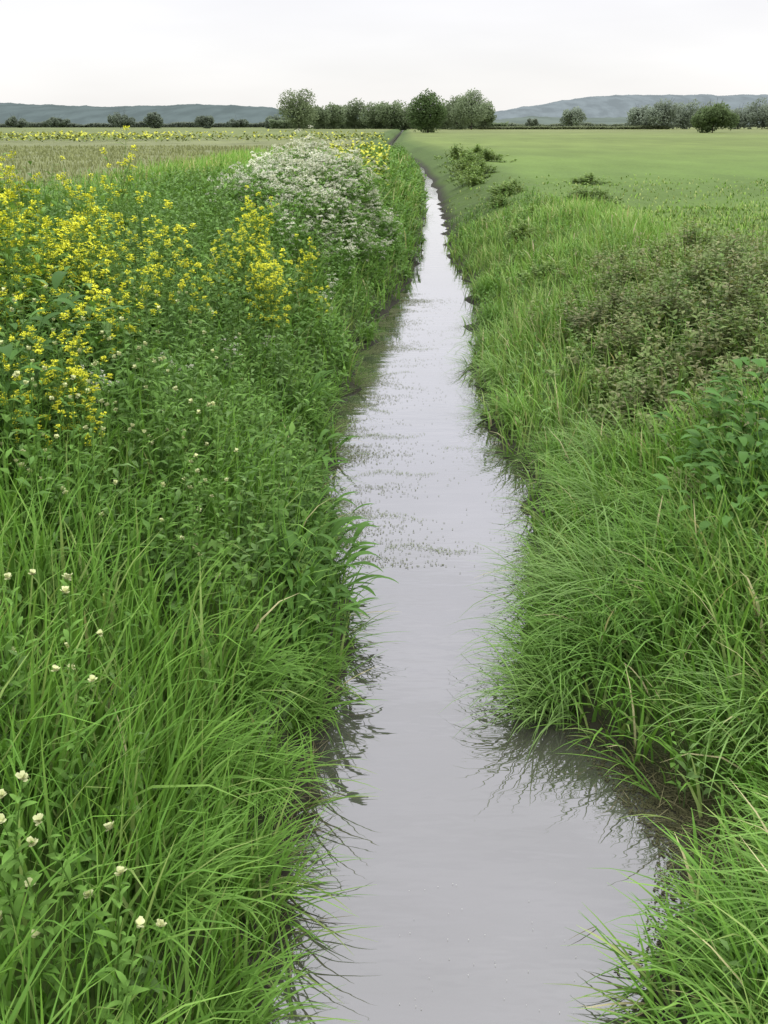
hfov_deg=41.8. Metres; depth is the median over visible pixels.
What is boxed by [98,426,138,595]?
cream wildflower
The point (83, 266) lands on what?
mustard plant
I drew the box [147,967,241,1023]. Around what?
grass tussock
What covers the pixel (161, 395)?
cream wildflower
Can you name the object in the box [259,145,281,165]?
cow parsley plant
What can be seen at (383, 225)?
cow parsley plant
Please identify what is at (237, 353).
cream wildflower
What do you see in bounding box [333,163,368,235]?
cow parsley plant
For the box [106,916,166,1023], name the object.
cream wildflower
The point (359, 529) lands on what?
water dock plant
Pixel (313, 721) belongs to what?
grass tussock
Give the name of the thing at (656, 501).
grass tussock
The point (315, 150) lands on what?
cow parsley plant
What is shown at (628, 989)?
trailing grass
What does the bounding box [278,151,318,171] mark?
cow parsley plant
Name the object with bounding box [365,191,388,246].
cow parsley plant
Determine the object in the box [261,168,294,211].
cow parsley plant
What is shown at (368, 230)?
cow parsley plant
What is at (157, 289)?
mustard plant
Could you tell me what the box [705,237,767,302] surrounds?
nettle bush
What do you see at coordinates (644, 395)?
nettle bush
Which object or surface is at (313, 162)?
cow parsley plant
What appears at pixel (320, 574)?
water dock plant
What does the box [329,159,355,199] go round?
cow parsley plant
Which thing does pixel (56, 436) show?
cream wildflower
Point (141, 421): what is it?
cream wildflower
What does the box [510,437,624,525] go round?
grass tussock
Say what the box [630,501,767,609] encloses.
grass tussock
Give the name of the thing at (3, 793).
cream wildflower
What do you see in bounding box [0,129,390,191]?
distant flower meadow
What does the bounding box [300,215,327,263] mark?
cow parsley plant
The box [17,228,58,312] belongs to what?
mustard plant
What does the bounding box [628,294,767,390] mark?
nettle bush
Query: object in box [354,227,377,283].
cow parsley plant
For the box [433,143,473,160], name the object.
nettle bush
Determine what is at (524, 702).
grass tussock
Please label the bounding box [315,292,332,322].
cow parsley plant
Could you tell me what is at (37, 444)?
cream wildflower
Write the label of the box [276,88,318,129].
tree
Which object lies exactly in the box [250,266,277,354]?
mustard plant
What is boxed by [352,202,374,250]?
cow parsley plant
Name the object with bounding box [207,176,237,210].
cow parsley plant
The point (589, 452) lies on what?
grass tussock
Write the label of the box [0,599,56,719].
cream wildflower
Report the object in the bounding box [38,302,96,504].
mustard plant
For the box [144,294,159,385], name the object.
cream wildflower
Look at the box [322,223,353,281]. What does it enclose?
cow parsley plant
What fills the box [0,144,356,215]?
pale reed meadow
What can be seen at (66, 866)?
cream wildflower
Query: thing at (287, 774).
grass tussock
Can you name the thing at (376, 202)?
cow parsley plant
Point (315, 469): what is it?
grass tussock
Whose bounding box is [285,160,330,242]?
cow parsley plant
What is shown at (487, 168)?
nettle bush
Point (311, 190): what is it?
cow parsley plant
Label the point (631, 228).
bank grass
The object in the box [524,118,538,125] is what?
tree
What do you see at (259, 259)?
mustard plant
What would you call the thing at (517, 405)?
grass tussock
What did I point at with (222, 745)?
grass tussock
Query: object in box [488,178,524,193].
nettle bush
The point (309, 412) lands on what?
grass tussock
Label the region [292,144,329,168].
cow parsley plant
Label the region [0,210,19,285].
mustard plant
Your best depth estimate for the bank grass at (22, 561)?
3.76 m
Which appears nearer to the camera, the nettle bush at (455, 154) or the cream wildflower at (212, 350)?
the cream wildflower at (212, 350)
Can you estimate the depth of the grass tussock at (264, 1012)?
3.13 m
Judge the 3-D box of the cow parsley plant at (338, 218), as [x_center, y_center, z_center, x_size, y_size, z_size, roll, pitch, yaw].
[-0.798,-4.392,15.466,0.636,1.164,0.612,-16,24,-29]
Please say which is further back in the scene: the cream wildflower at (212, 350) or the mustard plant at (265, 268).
the mustard plant at (265, 268)
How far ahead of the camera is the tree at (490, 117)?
389.39 m
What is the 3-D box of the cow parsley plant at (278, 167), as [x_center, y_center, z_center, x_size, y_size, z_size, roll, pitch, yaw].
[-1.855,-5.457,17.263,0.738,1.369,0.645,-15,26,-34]
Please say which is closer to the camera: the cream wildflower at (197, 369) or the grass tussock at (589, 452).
the cream wildflower at (197, 369)
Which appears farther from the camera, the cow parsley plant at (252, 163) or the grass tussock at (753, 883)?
the cow parsley plant at (252, 163)
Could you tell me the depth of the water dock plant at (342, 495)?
7.09 m
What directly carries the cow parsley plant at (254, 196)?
on the ground at (684, 158)
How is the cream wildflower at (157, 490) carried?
on the ground at (684, 158)
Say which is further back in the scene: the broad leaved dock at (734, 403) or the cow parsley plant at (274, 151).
the cow parsley plant at (274, 151)
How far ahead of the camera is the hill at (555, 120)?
1140.49 m
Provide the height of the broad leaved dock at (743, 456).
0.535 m
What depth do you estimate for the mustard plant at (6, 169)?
9.70 m
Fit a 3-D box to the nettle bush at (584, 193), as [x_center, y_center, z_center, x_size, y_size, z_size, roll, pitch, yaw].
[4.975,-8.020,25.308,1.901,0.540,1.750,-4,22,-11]
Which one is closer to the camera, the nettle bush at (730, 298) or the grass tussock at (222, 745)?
the grass tussock at (222, 745)
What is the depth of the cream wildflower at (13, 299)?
5.10 m
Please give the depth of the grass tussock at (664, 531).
5.78 m
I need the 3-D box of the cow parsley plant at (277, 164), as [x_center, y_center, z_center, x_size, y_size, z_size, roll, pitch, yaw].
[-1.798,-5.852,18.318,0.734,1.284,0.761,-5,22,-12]
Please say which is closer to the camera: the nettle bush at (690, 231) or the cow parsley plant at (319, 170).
the nettle bush at (690, 231)
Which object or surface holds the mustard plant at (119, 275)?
on the ground at (684, 158)
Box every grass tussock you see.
[62,740,294,1020]
[105,672,317,864]
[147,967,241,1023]
[150,874,361,1023]
[159,605,354,743]
[205,786,347,971]
[209,701,347,833]
[266,652,365,755]
[278,436,343,491]
[281,395,344,435]
[285,632,367,701]
[302,372,353,412]
[337,352,371,374]
[351,316,386,340]
[440,338,523,397]
[444,612,606,762]
[447,551,600,688]
[451,314,509,356]
[451,587,655,741]
[456,294,511,332]
[458,272,500,301]
[460,518,598,650]
[461,375,554,438]
[476,566,688,713]
[482,494,681,672]
[494,505,596,600]
[499,419,580,476]
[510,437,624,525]
[512,437,664,557]
[517,496,671,613]
[525,398,662,484]
[538,541,747,692]
[555,469,763,590]
[572,964,767,1023]
[587,451,755,545]
[600,829,767,1023]
[604,833,767,1021]
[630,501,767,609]
[634,607,767,796]
[639,749,767,1022]
[666,745,767,932]
[685,742,767,835]
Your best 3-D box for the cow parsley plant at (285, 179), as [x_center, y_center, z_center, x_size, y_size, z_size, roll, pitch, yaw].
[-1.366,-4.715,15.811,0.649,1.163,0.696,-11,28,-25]
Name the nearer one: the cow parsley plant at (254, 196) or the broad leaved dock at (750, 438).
the broad leaved dock at (750, 438)
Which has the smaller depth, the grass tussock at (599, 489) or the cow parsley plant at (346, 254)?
the grass tussock at (599, 489)
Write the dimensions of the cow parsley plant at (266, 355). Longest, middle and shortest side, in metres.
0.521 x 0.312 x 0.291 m
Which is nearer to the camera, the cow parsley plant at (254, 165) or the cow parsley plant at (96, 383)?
the cow parsley plant at (96, 383)
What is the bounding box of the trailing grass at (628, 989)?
[260,337,677,1023]
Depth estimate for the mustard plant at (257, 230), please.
10.74 m
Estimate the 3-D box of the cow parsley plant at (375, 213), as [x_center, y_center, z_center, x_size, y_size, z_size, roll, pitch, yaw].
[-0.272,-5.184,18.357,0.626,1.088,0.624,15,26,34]
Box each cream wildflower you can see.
[0,287,16,424]
[0,340,27,519]
[0,387,51,506]
[0,475,24,550]
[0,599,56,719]
[0,770,43,967]
[0,789,36,1020]
[0,813,86,1019]
[0,852,68,1023]
[1,307,26,403]
[1,569,51,767]
[10,371,55,558]
[12,373,67,522]
[14,366,49,542]
[19,346,51,544]
[23,286,57,361]
[25,298,51,423]
[26,813,143,1023]
[39,383,71,563]
[43,285,99,460]
[46,665,97,856]
[49,317,65,432]
[52,341,93,520]
[54,375,91,555]
[54,573,92,787]
[57,378,93,583]
[64,629,113,819]
[67,324,99,436]
[81,316,124,488]
[91,351,121,535]
[93,821,140,1023]
[95,291,110,380]
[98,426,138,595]
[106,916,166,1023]
[107,317,160,515]
[110,285,146,384]
[112,354,172,523]
[137,346,172,491]
[141,288,175,421]
[141,429,187,618]
[143,341,188,514]
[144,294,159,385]
[144,306,166,470]
[162,291,180,371]
[162,369,185,492]
[170,386,200,558]
[178,453,205,625]
[185,291,204,387]
[186,409,216,564]
[187,320,220,474]
[188,468,212,625]
[192,308,213,380]
[203,349,218,453]
[205,401,237,561]
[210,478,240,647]
[229,333,242,417]
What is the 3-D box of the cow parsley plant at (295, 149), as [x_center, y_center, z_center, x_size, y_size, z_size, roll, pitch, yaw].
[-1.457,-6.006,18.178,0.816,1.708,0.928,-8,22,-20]
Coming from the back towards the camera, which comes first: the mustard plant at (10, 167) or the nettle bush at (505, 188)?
the nettle bush at (505, 188)
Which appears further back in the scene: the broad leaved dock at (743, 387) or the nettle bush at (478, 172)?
the nettle bush at (478, 172)
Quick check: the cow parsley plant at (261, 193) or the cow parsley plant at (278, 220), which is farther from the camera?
the cow parsley plant at (261, 193)
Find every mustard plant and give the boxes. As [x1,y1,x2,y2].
[0,151,41,248]
[0,163,28,266]
[0,165,18,222]
[0,166,29,236]
[0,188,52,398]
[0,208,32,296]
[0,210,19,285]
[0,214,53,307]
[0,243,21,376]
[0,278,34,361]
[0,284,23,370]
[0,294,70,472]
[0,389,52,508]
[4,191,48,271]
[5,154,55,241]
[7,189,81,414]
[16,331,107,517]
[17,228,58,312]
[29,243,74,307]
[30,218,80,290]
[32,216,88,321]
[38,265,87,351]
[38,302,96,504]
[39,338,119,506]
[48,174,108,321]
[48,206,124,373]
[50,156,93,215]
[51,341,107,519]
[52,345,112,484]
[56,223,109,305]
[60,219,114,342]
[62,222,110,341]
[63,184,121,322]
[65,187,113,265]
[68,280,122,419]
[72,202,103,291]
[73,284,129,405]
[83,206,124,306]
[96,126,140,280]
[100,218,154,371]
[111,234,163,428]
[112,212,156,328]
[130,192,195,356]
[142,225,192,370]
[169,237,220,385]
[195,242,233,332]
[210,229,241,307]
[230,210,260,322]
[231,235,254,311]
[239,185,271,279]
[239,191,272,309]
[239,203,271,295]
[242,203,278,300]
[242,235,271,315]
[244,262,277,375]
[245,245,282,367]
[245,247,276,333]
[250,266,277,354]
[255,262,290,352]
[260,244,292,346]
[262,256,291,360]
[291,252,319,336]
[293,234,314,333]
[308,285,330,356]
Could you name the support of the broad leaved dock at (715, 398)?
on the ground at (684, 158)
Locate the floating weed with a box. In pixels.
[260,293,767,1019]
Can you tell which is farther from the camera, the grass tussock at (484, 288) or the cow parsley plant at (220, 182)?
the cow parsley plant at (220, 182)
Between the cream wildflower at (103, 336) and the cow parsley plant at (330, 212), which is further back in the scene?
the cow parsley plant at (330, 212)
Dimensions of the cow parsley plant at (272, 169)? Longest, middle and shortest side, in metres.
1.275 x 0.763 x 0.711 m
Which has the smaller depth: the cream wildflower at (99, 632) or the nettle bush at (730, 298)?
the cream wildflower at (99, 632)
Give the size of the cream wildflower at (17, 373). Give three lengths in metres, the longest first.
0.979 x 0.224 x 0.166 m
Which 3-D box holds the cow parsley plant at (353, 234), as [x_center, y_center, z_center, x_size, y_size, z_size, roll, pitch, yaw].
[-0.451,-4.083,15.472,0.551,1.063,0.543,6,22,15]
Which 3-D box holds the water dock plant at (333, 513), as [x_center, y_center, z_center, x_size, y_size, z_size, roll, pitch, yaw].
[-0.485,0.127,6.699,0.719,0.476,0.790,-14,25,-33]
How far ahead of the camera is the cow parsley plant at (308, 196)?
15.21 m
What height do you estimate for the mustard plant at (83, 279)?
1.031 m
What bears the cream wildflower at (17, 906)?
on the ground at (684, 158)
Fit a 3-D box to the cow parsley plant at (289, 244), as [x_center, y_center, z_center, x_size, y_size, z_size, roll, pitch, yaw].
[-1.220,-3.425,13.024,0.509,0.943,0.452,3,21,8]
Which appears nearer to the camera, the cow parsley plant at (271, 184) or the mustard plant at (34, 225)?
the mustard plant at (34, 225)
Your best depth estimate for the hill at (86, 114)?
1498.05 m
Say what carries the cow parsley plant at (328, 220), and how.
on the ground at (684, 158)
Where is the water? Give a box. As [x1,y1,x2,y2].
[267,132,713,1023]
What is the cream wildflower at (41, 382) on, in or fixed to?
on the ground at (684, 158)
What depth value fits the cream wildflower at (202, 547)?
4.58 m
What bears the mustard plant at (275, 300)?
on the ground at (684, 158)
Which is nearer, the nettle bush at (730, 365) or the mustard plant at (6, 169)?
the nettle bush at (730, 365)
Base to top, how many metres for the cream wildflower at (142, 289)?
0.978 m
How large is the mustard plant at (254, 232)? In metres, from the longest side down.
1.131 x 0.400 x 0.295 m
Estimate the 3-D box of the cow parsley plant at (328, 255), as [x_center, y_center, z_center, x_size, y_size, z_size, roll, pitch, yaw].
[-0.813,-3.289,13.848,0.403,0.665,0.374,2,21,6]
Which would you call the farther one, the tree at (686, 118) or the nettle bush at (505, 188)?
the tree at (686, 118)
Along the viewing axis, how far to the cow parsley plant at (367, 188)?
17.61 m
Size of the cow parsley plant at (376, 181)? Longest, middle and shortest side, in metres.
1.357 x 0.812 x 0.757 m
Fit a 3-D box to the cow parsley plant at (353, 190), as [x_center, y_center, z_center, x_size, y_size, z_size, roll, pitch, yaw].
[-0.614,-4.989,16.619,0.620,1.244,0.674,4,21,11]
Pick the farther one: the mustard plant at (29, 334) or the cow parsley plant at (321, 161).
the cow parsley plant at (321, 161)
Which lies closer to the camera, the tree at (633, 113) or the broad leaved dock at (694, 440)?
the broad leaved dock at (694, 440)
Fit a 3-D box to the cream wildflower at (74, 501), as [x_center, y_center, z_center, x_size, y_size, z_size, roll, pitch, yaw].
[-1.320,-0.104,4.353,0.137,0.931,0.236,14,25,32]
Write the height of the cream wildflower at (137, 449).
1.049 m
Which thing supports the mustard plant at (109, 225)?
on the ground at (684, 158)
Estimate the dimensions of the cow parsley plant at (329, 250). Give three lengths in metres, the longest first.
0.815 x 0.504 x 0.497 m
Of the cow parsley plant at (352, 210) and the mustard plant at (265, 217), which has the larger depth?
the cow parsley plant at (352, 210)
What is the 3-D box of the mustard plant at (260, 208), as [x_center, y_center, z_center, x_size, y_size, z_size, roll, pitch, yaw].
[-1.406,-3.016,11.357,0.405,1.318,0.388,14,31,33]
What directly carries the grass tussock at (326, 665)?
on the ground at (684, 158)
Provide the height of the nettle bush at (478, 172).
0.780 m
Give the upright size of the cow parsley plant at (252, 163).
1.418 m
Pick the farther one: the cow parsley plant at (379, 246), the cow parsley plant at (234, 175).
the cow parsley plant at (234, 175)
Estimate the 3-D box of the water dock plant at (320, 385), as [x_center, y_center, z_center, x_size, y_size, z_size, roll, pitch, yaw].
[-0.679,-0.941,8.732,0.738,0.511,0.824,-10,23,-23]
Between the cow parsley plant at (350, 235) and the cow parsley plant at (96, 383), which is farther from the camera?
the cow parsley plant at (350, 235)
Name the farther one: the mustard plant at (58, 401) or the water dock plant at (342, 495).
the water dock plant at (342, 495)
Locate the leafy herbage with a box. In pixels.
[0,142,431,1020]
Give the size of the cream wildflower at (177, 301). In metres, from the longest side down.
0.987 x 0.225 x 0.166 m
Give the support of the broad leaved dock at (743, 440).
on the ground at (684, 158)
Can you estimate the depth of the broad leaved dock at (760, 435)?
5.95 m
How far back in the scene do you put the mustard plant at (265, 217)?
11.25 m
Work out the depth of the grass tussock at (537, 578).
5.86 m
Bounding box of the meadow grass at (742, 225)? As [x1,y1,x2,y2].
[442,173,767,254]
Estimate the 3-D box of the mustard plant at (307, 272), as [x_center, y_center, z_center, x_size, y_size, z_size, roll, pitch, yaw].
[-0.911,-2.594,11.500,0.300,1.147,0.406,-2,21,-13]
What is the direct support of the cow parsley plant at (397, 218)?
on the ground at (684, 158)
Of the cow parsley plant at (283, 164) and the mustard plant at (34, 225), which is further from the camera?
the cow parsley plant at (283, 164)
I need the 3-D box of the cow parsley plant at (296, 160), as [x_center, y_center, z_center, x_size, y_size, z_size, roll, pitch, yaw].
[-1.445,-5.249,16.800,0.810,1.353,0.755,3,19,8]
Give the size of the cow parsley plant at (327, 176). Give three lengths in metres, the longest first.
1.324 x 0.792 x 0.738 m
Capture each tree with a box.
[5,114,28,127]
[43,116,70,127]
[107,111,135,127]
[143,112,163,127]
[194,115,214,127]
[225,117,248,127]
[264,114,284,127]
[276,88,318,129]
[309,105,330,128]
[324,102,346,128]
[341,98,368,128]
[358,101,386,128]
[375,100,407,128]
[394,99,419,129]
[404,88,448,132]
[438,98,455,128]
[442,95,470,128]
[449,88,489,129]
[476,98,496,127]
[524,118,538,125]
[559,106,586,125]
[626,103,651,125]
[637,98,683,127]
[666,98,703,128]
[690,98,739,132]
[695,99,717,128]
[725,102,756,128]
[740,97,767,128]
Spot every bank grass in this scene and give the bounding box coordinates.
[0,145,429,1023]
[443,190,767,1023]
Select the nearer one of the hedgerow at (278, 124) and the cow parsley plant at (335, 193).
the cow parsley plant at (335, 193)
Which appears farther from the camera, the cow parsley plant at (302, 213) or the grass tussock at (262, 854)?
the cow parsley plant at (302, 213)
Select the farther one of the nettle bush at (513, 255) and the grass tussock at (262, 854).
the nettle bush at (513, 255)
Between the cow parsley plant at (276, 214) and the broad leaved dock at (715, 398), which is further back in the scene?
the cow parsley plant at (276, 214)
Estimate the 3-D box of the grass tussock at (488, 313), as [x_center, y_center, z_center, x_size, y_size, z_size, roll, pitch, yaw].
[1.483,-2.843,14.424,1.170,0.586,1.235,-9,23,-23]
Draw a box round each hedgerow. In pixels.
[0,121,264,127]
[269,119,508,128]
[477,125,670,128]
[508,122,760,126]
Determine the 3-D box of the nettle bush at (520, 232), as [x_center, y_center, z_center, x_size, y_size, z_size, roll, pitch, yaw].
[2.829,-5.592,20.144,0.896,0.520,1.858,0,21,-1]
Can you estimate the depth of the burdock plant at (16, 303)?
5.67 m
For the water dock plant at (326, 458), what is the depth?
7.91 m
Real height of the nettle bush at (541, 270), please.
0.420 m
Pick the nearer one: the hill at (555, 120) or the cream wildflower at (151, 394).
the cream wildflower at (151, 394)
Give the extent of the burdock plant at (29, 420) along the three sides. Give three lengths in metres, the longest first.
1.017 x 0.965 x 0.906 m
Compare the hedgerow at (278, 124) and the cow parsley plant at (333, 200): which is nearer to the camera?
the cow parsley plant at (333, 200)
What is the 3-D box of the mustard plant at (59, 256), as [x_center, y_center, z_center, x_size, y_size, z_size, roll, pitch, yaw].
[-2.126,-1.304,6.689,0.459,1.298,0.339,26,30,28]
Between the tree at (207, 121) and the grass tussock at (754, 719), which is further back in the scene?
the tree at (207, 121)
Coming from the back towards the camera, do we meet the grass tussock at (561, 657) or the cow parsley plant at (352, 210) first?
the cow parsley plant at (352, 210)
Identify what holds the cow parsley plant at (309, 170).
on the ground at (684, 158)
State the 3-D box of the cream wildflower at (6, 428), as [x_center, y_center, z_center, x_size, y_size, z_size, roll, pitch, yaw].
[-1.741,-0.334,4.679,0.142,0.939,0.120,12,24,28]
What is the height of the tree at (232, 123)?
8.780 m
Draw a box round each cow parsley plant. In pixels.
[53,340,91,420]
[78,365,125,444]
[158,352,200,428]
[205,186,231,223]
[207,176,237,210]
[208,173,235,190]
[212,175,237,209]
[221,336,246,398]
[223,162,255,201]
[226,165,246,199]
[229,173,264,218]
[230,177,262,202]
[236,152,272,188]
[244,150,278,169]
[244,151,277,206]
[244,184,271,212]
[248,175,272,216]
[254,158,285,223]
[254,334,281,386]
[255,172,291,214]
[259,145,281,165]
[259,152,286,177]
[259,158,286,180]
[260,171,279,188]
[261,152,292,174]
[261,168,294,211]
[262,189,301,261]
[264,197,286,238]
[264,200,293,252]
[265,144,289,164]
[267,155,290,173]
[268,137,309,163]
[268,151,304,175]
[271,187,303,242]
[273,184,304,217]
[275,151,307,174]
[275,167,308,205]
[275,209,308,274]
[276,160,299,178]
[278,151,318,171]
[278,155,304,188]
[280,130,313,171]
[282,173,315,193]
[282,177,301,200]
[284,163,324,195]
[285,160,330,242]
[286,185,314,217]
[290,154,330,186]
[291,221,322,276]
[292,126,328,155]
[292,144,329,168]
[292,151,335,187]
[292,175,334,228]
[293,190,323,230]
[295,157,335,185]
[295,190,328,250]
[297,176,337,232]
[297,181,328,222]
[299,142,338,171]
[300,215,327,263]
[301,141,339,164]
[304,157,337,181]
[306,152,337,175]
[306,188,341,244]
[307,161,339,186]
[310,139,341,164]
[310,195,340,242]
[313,146,342,172]
[314,197,340,246]
[315,141,345,162]
[315,208,339,272]
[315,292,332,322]
[316,150,344,185]
[316,186,346,224]
[317,211,347,248]
[317,248,337,291]
[319,231,344,275]
[319,232,349,288]
[320,149,350,180]
[321,228,342,259]
[321,274,343,318]
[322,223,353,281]
[323,174,345,212]
[323,184,348,227]
[324,181,346,238]
[324,187,346,246]
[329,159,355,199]
[332,237,360,296]
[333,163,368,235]
[333,190,360,229]
[334,176,359,215]
[334,197,351,258]
[336,180,364,225]
[337,138,367,183]
[337,217,355,270]
[338,150,365,217]
[338,171,365,216]
[339,211,371,274]
[340,156,363,198]
[340,156,367,207]
[340,204,364,267]
[343,152,376,205]
[343,200,362,248]
[344,160,376,220]
[344,193,361,240]
[349,165,378,241]
[350,171,376,236]
[351,200,375,258]
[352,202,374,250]
[352,220,371,278]
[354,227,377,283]
[355,176,372,227]
[356,223,380,278]
[356,231,380,286]
[359,165,388,209]
[359,208,378,259]
[361,198,387,241]
[363,185,383,245]
[364,196,386,250]
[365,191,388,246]
[366,221,382,269]
[368,225,386,274]
[371,231,387,275]
[373,212,395,260]
[375,239,395,279]
[379,214,405,261]
[380,208,404,256]
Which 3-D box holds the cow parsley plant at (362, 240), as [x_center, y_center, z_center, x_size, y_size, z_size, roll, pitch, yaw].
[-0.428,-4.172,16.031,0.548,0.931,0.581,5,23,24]
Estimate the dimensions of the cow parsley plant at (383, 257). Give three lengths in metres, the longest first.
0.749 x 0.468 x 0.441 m
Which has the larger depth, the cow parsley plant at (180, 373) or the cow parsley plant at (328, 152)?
the cow parsley plant at (328, 152)
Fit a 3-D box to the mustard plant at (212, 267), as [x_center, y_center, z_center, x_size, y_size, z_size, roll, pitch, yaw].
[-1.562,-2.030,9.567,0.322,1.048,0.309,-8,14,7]
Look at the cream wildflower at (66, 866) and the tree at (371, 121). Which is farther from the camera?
the tree at (371, 121)
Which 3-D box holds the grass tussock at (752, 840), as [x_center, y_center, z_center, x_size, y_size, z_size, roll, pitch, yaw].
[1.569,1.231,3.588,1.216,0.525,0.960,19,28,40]
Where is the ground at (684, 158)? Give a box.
[0,126,767,1023]
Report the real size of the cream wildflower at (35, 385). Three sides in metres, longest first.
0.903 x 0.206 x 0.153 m
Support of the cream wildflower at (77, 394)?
on the ground at (684, 158)
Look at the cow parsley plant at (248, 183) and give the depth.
16.37 m
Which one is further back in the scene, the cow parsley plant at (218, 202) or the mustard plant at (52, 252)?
the cow parsley plant at (218, 202)
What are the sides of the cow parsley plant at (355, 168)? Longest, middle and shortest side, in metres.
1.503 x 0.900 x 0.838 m
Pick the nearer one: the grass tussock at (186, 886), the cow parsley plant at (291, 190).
the grass tussock at (186, 886)
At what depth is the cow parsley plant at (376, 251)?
16.93 m
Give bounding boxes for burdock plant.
[0,271,83,466]
[0,295,133,442]
[0,297,55,379]
[0,297,63,489]
[0,304,95,427]
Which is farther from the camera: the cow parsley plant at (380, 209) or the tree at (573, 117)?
the tree at (573, 117)
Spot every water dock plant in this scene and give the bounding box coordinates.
[232,569,365,652]
[242,505,364,584]
[255,463,355,519]
[258,370,344,422]
[259,488,366,552]
[262,535,397,618]
[263,564,375,650]
[270,426,358,482]
[274,488,377,553]
[276,509,378,579]
[276,522,382,608]
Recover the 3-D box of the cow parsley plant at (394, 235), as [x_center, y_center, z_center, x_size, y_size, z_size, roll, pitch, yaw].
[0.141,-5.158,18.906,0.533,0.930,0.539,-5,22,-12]
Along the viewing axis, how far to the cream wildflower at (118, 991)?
2.64 m
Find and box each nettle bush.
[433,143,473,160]
[437,148,488,169]
[438,159,477,173]
[445,163,491,183]
[449,158,498,174]
[452,172,488,187]
[467,143,508,156]
[473,148,516,162]
[474,180,525,197]
[477,191,517,209]
[481,204,544,222]
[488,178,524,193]
[489,249,532,269]
[504,219,541,245]
[504,254,572,285]
[541,182,620,204]
[544,311,671,385]
[556,243,653,278]
[559,277,662,340]
[562,172,611,185]
[563,250,669,307]
[583,361,703,445]
[586,185,620,200]
[613,276,714,341]
[624,241,767,313]
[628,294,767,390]
[633,217,759,270]
[634,237,761,297]
[649,339,767,420]
[650,227,767,282]
[657,259,767,349]
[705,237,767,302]
[708,293,767,347]
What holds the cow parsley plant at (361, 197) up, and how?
on the ground at (684, 158)
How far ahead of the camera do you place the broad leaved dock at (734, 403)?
6.53 m
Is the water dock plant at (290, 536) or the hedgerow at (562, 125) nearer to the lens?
the water dock plant at (290, 536)
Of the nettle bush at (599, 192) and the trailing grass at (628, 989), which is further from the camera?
the nettle bush at (599, 192)
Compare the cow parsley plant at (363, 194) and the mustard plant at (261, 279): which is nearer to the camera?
the mustard plant at (261, 279)
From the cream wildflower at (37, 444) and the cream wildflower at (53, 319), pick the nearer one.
the cream wildflower at (37, 444)
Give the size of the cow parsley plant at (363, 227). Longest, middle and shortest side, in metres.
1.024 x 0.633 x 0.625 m
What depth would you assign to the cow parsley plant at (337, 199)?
15.49 m
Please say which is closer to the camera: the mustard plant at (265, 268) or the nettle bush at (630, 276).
the mustard plant at (265, 268)
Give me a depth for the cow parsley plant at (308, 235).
13.53 m
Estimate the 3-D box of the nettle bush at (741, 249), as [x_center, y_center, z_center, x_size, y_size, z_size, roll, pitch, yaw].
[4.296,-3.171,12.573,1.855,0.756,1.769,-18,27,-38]
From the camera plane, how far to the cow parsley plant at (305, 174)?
15.61 m
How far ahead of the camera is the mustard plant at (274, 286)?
9.60 m
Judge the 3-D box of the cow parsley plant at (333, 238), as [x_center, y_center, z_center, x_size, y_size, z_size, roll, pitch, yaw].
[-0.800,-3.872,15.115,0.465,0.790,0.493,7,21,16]
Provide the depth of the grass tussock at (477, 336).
12.67 m
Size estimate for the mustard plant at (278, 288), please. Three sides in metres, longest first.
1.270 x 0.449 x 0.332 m
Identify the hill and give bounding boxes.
[0,102,365,125]
[493,116,758,125]
[494,94,767,119]
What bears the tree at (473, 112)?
on the ground at (684, 158)
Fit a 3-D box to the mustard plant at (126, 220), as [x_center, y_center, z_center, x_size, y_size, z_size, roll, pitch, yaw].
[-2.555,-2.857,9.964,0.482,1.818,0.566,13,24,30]
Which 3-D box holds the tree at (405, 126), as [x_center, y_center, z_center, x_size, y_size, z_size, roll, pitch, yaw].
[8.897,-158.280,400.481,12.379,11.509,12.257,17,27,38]
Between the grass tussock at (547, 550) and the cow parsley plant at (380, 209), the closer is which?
the grass tussock at (547, 550)
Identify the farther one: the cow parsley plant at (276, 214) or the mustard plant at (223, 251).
the cow parsley plant at (276, 214)
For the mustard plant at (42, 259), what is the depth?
6.29 m
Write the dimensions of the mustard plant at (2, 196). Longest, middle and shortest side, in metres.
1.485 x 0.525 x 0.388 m
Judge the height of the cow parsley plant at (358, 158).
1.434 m
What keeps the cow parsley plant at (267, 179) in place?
on the ground at (684, 158)
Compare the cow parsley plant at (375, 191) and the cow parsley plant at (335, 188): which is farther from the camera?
the cow parsley plant at (375, 191)
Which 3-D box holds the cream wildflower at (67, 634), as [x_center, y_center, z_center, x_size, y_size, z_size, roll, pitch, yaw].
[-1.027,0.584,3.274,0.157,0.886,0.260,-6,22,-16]
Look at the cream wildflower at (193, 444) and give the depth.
4.94 m
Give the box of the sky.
[0,0,767,115]
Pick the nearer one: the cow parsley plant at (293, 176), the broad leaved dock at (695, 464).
the broad leaved dock at (695, 464)
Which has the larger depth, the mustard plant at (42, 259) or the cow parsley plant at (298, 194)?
the cow parsley plant at (298, 194)
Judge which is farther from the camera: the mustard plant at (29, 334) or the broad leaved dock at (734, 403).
the broad leaved dock at (734, 403)
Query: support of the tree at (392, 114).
on the ground at (684, 158)
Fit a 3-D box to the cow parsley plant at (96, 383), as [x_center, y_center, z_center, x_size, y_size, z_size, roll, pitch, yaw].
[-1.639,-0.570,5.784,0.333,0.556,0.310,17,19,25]
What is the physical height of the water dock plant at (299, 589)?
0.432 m
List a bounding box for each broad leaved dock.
[650,387,767,472]
[652,451,767,544]
[656,426,765,489]
[657,436,767,515]
[675,425,767,494]
[681,357,767,421]
[681,412,767,510]
[699,377,760,441]
[700,397,767,461]
[700,422,767,498]
[703,358,767,427]
[708,395,767,448]
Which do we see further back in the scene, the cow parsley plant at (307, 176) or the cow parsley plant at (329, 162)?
the cow parsley plant at (329, 162)

